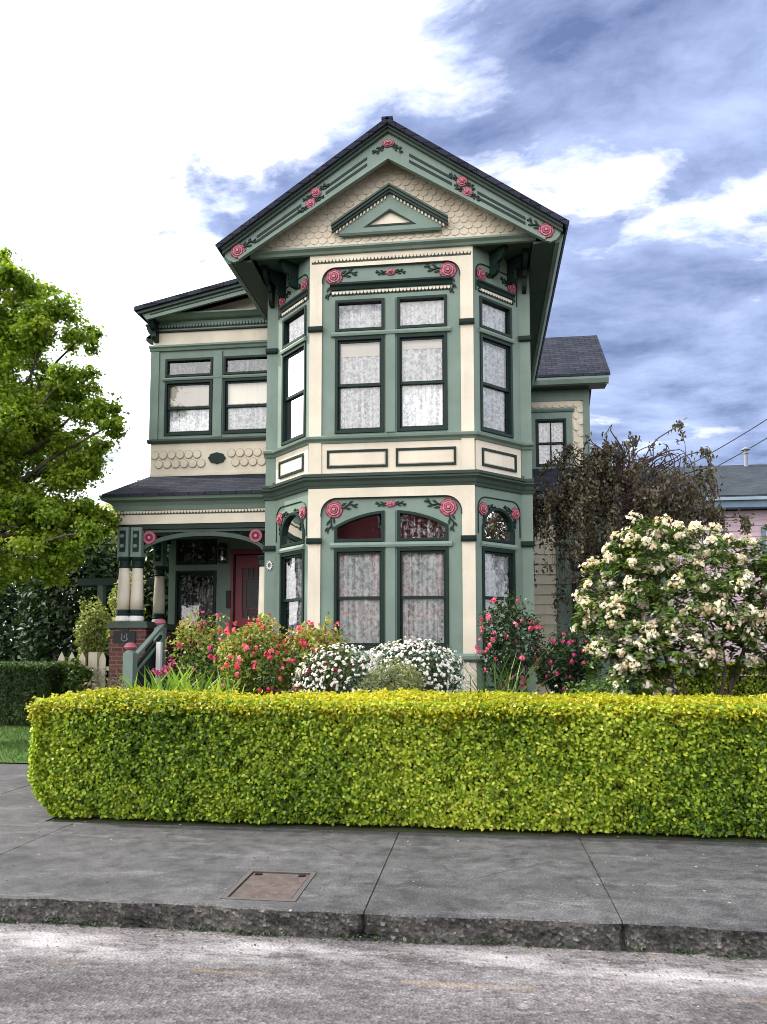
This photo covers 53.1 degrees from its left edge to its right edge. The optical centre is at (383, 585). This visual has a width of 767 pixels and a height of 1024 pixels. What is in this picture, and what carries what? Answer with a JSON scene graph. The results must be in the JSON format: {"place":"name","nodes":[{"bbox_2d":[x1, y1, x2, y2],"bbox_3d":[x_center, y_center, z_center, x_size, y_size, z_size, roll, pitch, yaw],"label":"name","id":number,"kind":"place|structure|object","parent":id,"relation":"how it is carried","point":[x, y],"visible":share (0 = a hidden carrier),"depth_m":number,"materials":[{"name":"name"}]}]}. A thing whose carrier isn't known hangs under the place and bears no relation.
{"place":"outdoors","nodes":[
{"label":"outdoors","id":0,"kind":"place"},
{"bbox_2d":[0,725,31,762],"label":"lawn","id":1,"kind":"structure","parent":0,"point":[16,750],"depth_m":12.71,"materials":[{"name":"green plant"}]},
{"bbox_2d":[0,660,69,724],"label":"hedge","id":2,"kind":"object","parent":1,"relation":"on","point":[22,683],"visible":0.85,"depth_m":16.12,"materials":[{"name":"green plant"}]},
{"bbox_2d":[0,244,129,595],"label":"maple tree","id":3,"kind":"object","parent":1,"relation":"on","point":[35,519],"visible":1,"depth_m":12.77,"materials":[{"name":"green plant"}]},
{"bbox_2d":[54,657,95,695],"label":"fern shrub","id":4,"kind":"object","parent":1,"relation":"on","point":[70,674],"visible":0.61,"depth_m":16.47,"materials":[{"name":"green plant"}]},
{"bbox_2d":[76,668,127,690],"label":"shrub","id":5,"kind":"object","parent":1,"relation":"on","point":[99,685],"visible":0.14,"depth_m":11.07,"materials":[{"name":"green plant"}]},
{"bbox_2d":[151,659,180,690],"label":"flowering plant","id":6,"kind":"object","parent":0,"point":[163,674],"visible":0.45,"depth_m":11.30,"materials":[{"name":"pink plant"}]},
{"bbox_2d":[0,922,766,1023],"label":"road","id":7,"kind":"structure","parent":0,"point":[153,983],"depth_m":4.16,"materials":[{"name":"grey asphalt"}]},
{"bbox_2d":[0,840,762,958],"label":"weeds","id":8,"kind":"object","parent":7,"relation":"on","point":[249,933],"visible":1,"depth_m":4.81,"materials":[{"name":"green plant"}]},
{"bbox_2d":[3,819,760,1023],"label":"leaf litter","id":9,"kind":"object","parent":7,"relation":"on","point":[379,940],"visible":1,"depth_m":4.60,"materials":[{"name":"brown plant"}]},
{"bbox_2d":[0,898,766,957],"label":"kerb","id":10,"kind":"structure","parent":7,"relation":"on","point":[648,938],"depth_m":4.75,"materials":[{"name":"concrete"}]},
{"bbox_2d":[0,762,766,931],"bbox_3d":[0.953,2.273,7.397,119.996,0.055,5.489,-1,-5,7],"label":"sidewalk","id":11,"kind":"structure","parent":0,"point":[536,878],"depth_m":5.70,"materials":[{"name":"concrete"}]},
{"bbox_2d":[220,870,316,901],"bbox_3d":[-0.784,2.109,5.350,0.505,0.053,0.660,-1,-5,7],"label":"utility cover","id":12,"kind":"object","parent":11,"relation":"in","point":[287,886],"visible":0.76,"depth_m":5.33,"materials":[{"name":"metal"}]},
{"bbox_2d":[0,0,766,643],"label":"sky","id":13,"kind":"structure","parent":0,"point":[136,136],"materials":[{"name":"white"}]},
{"bbox_2d":[690,419,766,464],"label":"power line","id":14,"kind":"object","parent":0,"point":[733,439],"visible":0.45,"depth_m":28.54,"materials":[{"name":"black rubber"}]},
{"label":"garden soil","id":15,"kind":"structure","parent":0,"visible":0},
{"bbox_2d":[107,666,228,690],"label":"strap leaf plant","id":16,"kind":"object","parent":15,"relation":"on","point":[156,684],"visible":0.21,"depth_m":9.42,"materials":[{"name":"green plant"}]},
{"bbox_2d":[138,662,240,692],"bbox_3d":[-2.323,1.289,9.234,1.165,0.785,0.885,-1,-5,7],"label":"strap leaf plant","id":17,"kind":"object","parent":15,"relation":"on","point":[177,685],"visible":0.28,"depth_m":9.03,"materials":[{"name":"green plant"}]},
{"bbox_2d":[165,610,238,690],"bbox_3d":[-2.398,1.391,10.328,0.999,2.151,0.958,-1,-5,7],"label":"rose bush","id":18,"kind":"object","parent":15,"relation":"on","point":[205,648],"visible":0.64,"depth_m":10.21,"materials":[{"name":"green plant"}]},
{"bbox_2d":[187,666,263,693],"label":"strap leaf plant","id":19,"kind":"object","parent":15,"relation":"on","point":[218,687],"visible":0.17,"depth_m":9.12,"materials":[{"name":"green plant"}]},
{"bbox_2d":[210,611,294,695],"bbox_3d":[-1.666,1.376,9.822,1.156,2.103,1.008,-1,-5,7],"label":"rose bush","id":20,"kind":"object","parent":15,"relation":"on","point":[243,667],"visible":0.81,"depth_m":9.66,"materials":[{"name":"green plant"}]},
{"bbox_2d":[268,611,361,693],"bbox_3d":[-0.836,1.371,9.825,1.148,2.108,0.950,3,-5,-29],"label":"rose bush","id":21,"kind":"object","parent":15,"relation":"on","point":[304,637],"visible":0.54,"depth_m":9.75,"materials":[{"name":"green plant"}]},
{"bbox_2d":[291,642,392,694],"bbox_3d":[-0.531,1.529,9.213,1.307,1.697,0.866,-1,-5,7],"label":"white flower mound","id":22,"kind":"object","parent":15,"relation":"on","point":[324,675],"visible":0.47,"depth_m":9.13,"materials":[{"name":"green plant"}]},
{"bbox_2d":[99,116,673,694],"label":"victorian house","id":23,"kind":"structure","parent":15,"relation":"on","point":[371,384],"depth_m":12.59,"materials":[{"name":"green paint"}]},
{"bbox_2d":[164,380,212,435],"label":"window","id":24,"kind":"structure","parent":23,"relation":"in","point":[186,397],"depth_m":15.00,"materials":[{"name":"white glass"}]},
{"bbox_2d":[165,357,212,377],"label":"window","id":25,"kind":"structure","parent":23,"relation":"in","point":[203,359],"depth_m":14.98,"materials":[{"name":"green paint"}]},
{"bbox_2d":[174,570,216,661],"bbox_3d":[-3.823,0.623,15.656,0.864,1.864,0.150,-1,-5,7],"label":"window","id":26,"kind":"structure","parent":23,"relation":"in","point":[211,572],"depth_m":15.66,"materials":[{"name":"green paint"}]},
{"bbox_2d":[176,539,216,564],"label":"window","id":27,"kind":"structure","parent":23,"relation":"in","point":[178,542],"depth_m":15.69,"materials":[{"name":"green paint"}]},
{"bbox_2d":[222,377,266,433],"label":"window","id":28,"kind":"structure","parent":23,"relation":"in","point":[242,392],"depth_m":14.86,"materials":[{"name":"glass"}]},
{"bbox_2d":[223,354,266,374],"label":"window","id":29,"kind":"structure","parent":23,"relation":"in","point":[264,356],"depth_m":14.84,"materials":[{"name":"green paint"}]},
{"bbox_2d":[235,555,258,671],"bbox_3d":[-2.610,0.594,15.482,0.800,2.460,0.179,-1,-5,7],"label":"door","id":30,"kind":"structure","parent":23,"relation":"in","point":[247,568],"depth_m":15.57,"materials":[{"name":"red paint"}]},
{"bbox_2d":[279,550,304,648],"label":"window","id":31,"kind":"structure","parent":23,"relation":"in","point":[283,602],"depth_m":12.91,"materials":[{"name":"green paint"}]},
{"bbox_2d":[280,512,304,547],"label":"window","id":32,"kind":"structure","parent":23,"relation":"in","point":[290,534],"depth_m":12.83,"materials":[{"name":"green paint"}]},
{"bbox_2d":[281,342,305,445],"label":"window","id":33,"kind":"structure","parent":23,"relation":"in","point":[293,388],"depth_m":13.04,"materials":[{"name":"glass"}]},
{"bbox_2d":[282,305,306,349],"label":"window","id":34,"kind":"structure","parent":23,"relation":"in","point":[303,310],"depth_m":13.17,"materials":[{"name":"glass"}]},
{"bbox_2d":[333,548,384,648],"bbox_3d":[-0.382,0.208,12.220,0.809,1.599,0.150,-1,-5,7],"label":"window","id":35,"kind":"structure","parent":23,"relation":"in","point":[359,570],"depth_m":12.25,"materials":[{"name":"green paint"}]},
{"bbox_2d":[334,510,383,541],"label":"window","id":36,"kind":"structure","parent":23,"relation":"in","point":[375,513],"depth_m":12.24,"materials":[{"name":"green paint"}]},
{"bbox_2d":[335,336,383,433],"bbox_3d":[-0.382,-3.258,12.499,0.809,1.594,0.150,-1,-5,7],"label":"window","id":37,"kind":"structure","parent":23,"relation":"in","point":[366,348],"depth_m":12.53,"materials":[{"name":"glass"}]},
{"bbox_2d":[335,298,383,331],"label":"window","id":38,"kind":"structure","parent":23,"relation":"in","point":[369,308],"depth_m":12.62,"materials":[{"name":"glass"}]},
{"bbox_2d":[397,294,446,328],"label":"window","id":39,"kind":"structure","parent":23,"relation":"in","point":[414,310],"depth_m":12.50,"materials":[{"name":"glass"}]},
{"bbox_2d":[397,332,447,431],"bbox_3d":[0.625,-3.268,12.372,0.809,1.594,0.150,-1,-5,7],"label":"window","id":40,"kind":"structure","parent":23,"relation":"in","point":[407,344],"depth_m":12.40,"materials":[{"name":"glass"}]},
{"bbox_2d":[397,547,448,648],"bbox_3d":[0.625,0.198,12.093,0.809,1.599,0.150,-1,-5,7],"label":"window","id":41,"kind":"structure","parent":23,"relation":"in","point":[430,556],"depth_m":12.13,"materials":[{"name":"green paint"}]},
{"bbox_2d":[397,510,448,540],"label":"window","id":42,"kind":"structure","parent":23,"relation":"in","point":[399,512],"depth_m":12.13,"materials":[{"name":"green paint"}]},
{"bbox_2d":[479,295,511,338],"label":"window","id":43,"kind":"structure","parent":23,"relation":"in","point":[489,304],"depth_m":12.72,"materials":[{"name":"glass"}]},
{"bbox_2d":[480,333,513,438],"bbox_3d":[1.814,-3.252,12.579,0.754,1.594,0.150,4,-6,-38],"label":"window","id":44,"kind":"structure","parent":23,"relation":"in","point":[504,376],"depth_m":12.68,"materials":[{"name":"glass"}]},
{"bbox_2d":[482,508,514,544],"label":"window","id":45,"kind":"structure","parent":23,"relation":"in","point":[498,528],"depth_m":12.40,"materials":[{"name":"green paint"}]},
{"bbox_2d":[482,548,516,648],"bbox_3d":[1.814,0.215,12.300,0.754,1.599,0.150,4,-6,-38],"label":"window","id":46,"kind":"structure","parent":23,"relation":"in","point":[509,585],"depth_m":12.40,"materials":[{"name":"green paint"}]},
{"bbox_2d":[535,418,566,466],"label":"window","id":47,"kind":"structure","parent":23,"relation":"in","point":[543,445],"depth_m":19.06,"materials":[{"name":"white glass"}]},
{"bbox_2d":[572,548,600,570],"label":"window","id":48,"kind":"structure","parent":23,"relation":"in","point":[577,569],"depth_m":15.20,"materials":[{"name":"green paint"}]},
{"bbox_2d":[572,577,607,654],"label":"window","id":49,"kind":"structure","parent":23,"relation":"in","point":[573,584],"depth_m":15.20,"materials":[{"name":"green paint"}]},
{"bbox_2d":[617,576,659,654],"bbox_3d":[5.000,0.584,15.047,0.784,1.544,0.150,-1,-5,7],"label":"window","id":50,"kind":"structure","parent":23,"relation":"in","point":[649,616],"depth_m":15.07,"materials":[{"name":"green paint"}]},
{"bbox_2d":[351,654,429,692],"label":"grey green shrub","id":51,"kind":"object","parent":15,"relation":"on","point":[414,682],"visible":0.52,"depth_m":8.72,"materials":[{"name":"green plant"}]},
{"bbox_2d":[24,686,766,837],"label":"hedge","id":52,"kind":"object","parent":15,"relation":"on","point":[688,764],"visible":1,"depth_m":7.08,"materials":[{"name":"green plant"}]},
{"bbox_2d":[354,636,473,693],"bbox_3d":[0.366,1.496,9.345,1.475,1.785,0.944,-1,-5,7],"label":"white flower mound","id":53,"kind":"object","parent":15,"relation":"on","point":[441,682],"visible":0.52,"depth_m":9.19,"materials":[{"name":"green plant"}]},
{"bbox_2d":[446,651,565,693],"bbox_3d":[1.446,1.192,9.376,1.572,0.837,0.944,-1,-5,7],"label":"strap leaf plant","id":54,"kind":"object","parent":15,"relation":"on","point":[498,685],"visible":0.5,"depth_m":9.33,"materials":[{"name":"green plant"}]},
{"bbox_2d":[475,591,545,693],"bbox_3d":[1.710,1.260,10.317,0.955,2.407,0.847,-1,-5,7],"label":"camellia bush","id":55,"kind":"object","parent":15,"relation":"on","point":[497,641],"visible":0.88,"depth_m":10.25,"materials":[{"name":"green plant"}]},
{"bbox_2d":[533,623,600,695],"bbox_3d":[2.528,1.504,10.606,0.969,1.970,0.903,-1,-5,7],"label":"camellia bush","id":56,"kind":"object","parent":15,"relation":"on","point":[574,672],"visible":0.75,"depth_m":10.47,"materials":[{"name":"green plant"}]},
{"bbox_2d":[555,676,638,696],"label":"shrub","id":57,"kind":"object","parent":15,"relation":"on","point":[592,687],"visible":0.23,"depth_m":9.25,"materials":[{"name":"green plant"}]},
{"bbox_2d":[533,418,754,679],"bbox_3d":[4.205,-0.024,12.896,3.807,5.432,2.276,-1,-5,7],"label":"weeping tree","id":58,"kind":"object","parent":15,"relation":"on","point":[618,483],"visible":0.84,"depth_m":12.78,"materials":[{"name":"brown plant"}]},
{"bbox_2d":[570,510,766,697],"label":"rhododendron","id":59,"kind":"object","parent":15,"relation":"on","point":[642,656],"visible":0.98,"depth_m":9.75,"materials":[{"name":"white plant"}]},
{"bbox_2d":[634,660,766,697],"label":"hedge","id":60,"kind":"object","parent":15,"relation":"on","point":[752,684],"visible":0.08,"depth_m":12.01,"materials":[{"name":"green plant"}]},
{"bbox_2d":[643,447,766,675],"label":"neighbour house","id":61,"kind":"structure","parent":15,"relation":"on","point":[743,488],"depth_m":24.96,"materials":[{"name":"pink"}]},
{"bbox_2d":[717,438,766,465],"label":"power line","id":62,"kind":"object","parent":61,"relation":"attached to","point":[742,452],"visible":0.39,"depth_m":28.75,"materials":[{"name":"black rubber"}]},
{"bbox_2d":[761,527,766,586],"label":"window","id":63,"kind":"structure","parent":61,"relation":"in","point":[763,531],"depth_m":24.79,"materials":[{"name":"blue"}]},
{"label":"far garden","id":64,"kind":"structure","parent":0,"visible":0},
{"bbox_2d":[0,527,60,662],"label":"laurel bush","id":65,"kind":"object","parent":64,"relation":"on","point":[8,605],"visible":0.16,"depth_m":20.95,"materials":[{"name":"green plant"}]},
{"bbox_2d":[11,524,131,687],"bbox_3d":[-8.131,0.727,20.381,3.450,5.131,2.235,-1,-5,7],"label":"laurel bush","id":66,"kind":"object","parent":64,"relation":"on","point":[64,611],"visible":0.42,"depth_m":19.83,"materials":[{"name":"green plant"}]},
{"bbox_2d":[58,652,108,690],"bbox_3d":[-6.226,2.204,16.857,1.910,1.510,0.190,-1,-5,7],"label":"picket fence","id":67,"kind":"object","parent":64,"relation":"on","point":[96,661],"visible":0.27,"depth_m":16.82,"materials":[{"name":"beige paint"}]},
{"bbox_2d":[73,595,111,665],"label":"yellow leaved shrub","id":68,"kind":"object","parent":64,"relation":"on","point":[83,625],"visible":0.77,"depth_m":17.43,"materials":[{"name":"green plant"}]},
{"bbox_2d":[77,578,154,652],"bbox_3d":[-6.238,1.436,17.785,1.850,3.230,0.160,-1,-5,7],"label":"garden arbor","id":69,"kind":"object","parent":64,"relation":"on","point":[101,584],"visible":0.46,"depth_m":17.86,"materials":[{"name":"green paint"}]},
{"bbox_2d":[92,480,152,610],"bbox_3d":[-7.594,0.102,24.704,5.029,7.026,2.645,-1,-5,7],"label":"garden tree","id":70,"kind":"object","parent":64,"relation":"on","point":[110,507],"visible":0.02,"depth_m":24.27,"materials":[{"name":"green plant"}]},
{"bbox_2d":[105,571,147,637],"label":"climbing plant","id":71,"kind":"object","parent":64,"relation":"on","point":[112,604],"visible":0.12,"depth_m":16.95,"materials":[{"name":"green plant"}]},
{"bbox_2d":[130,543,168,623],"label":"laurel bush","id":72,"kind":"object","parent":64,"relation":"on","point":[148,572],"visible":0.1,"depth_m":20.99,"materials":[{"name":"green plant"}]}
]}

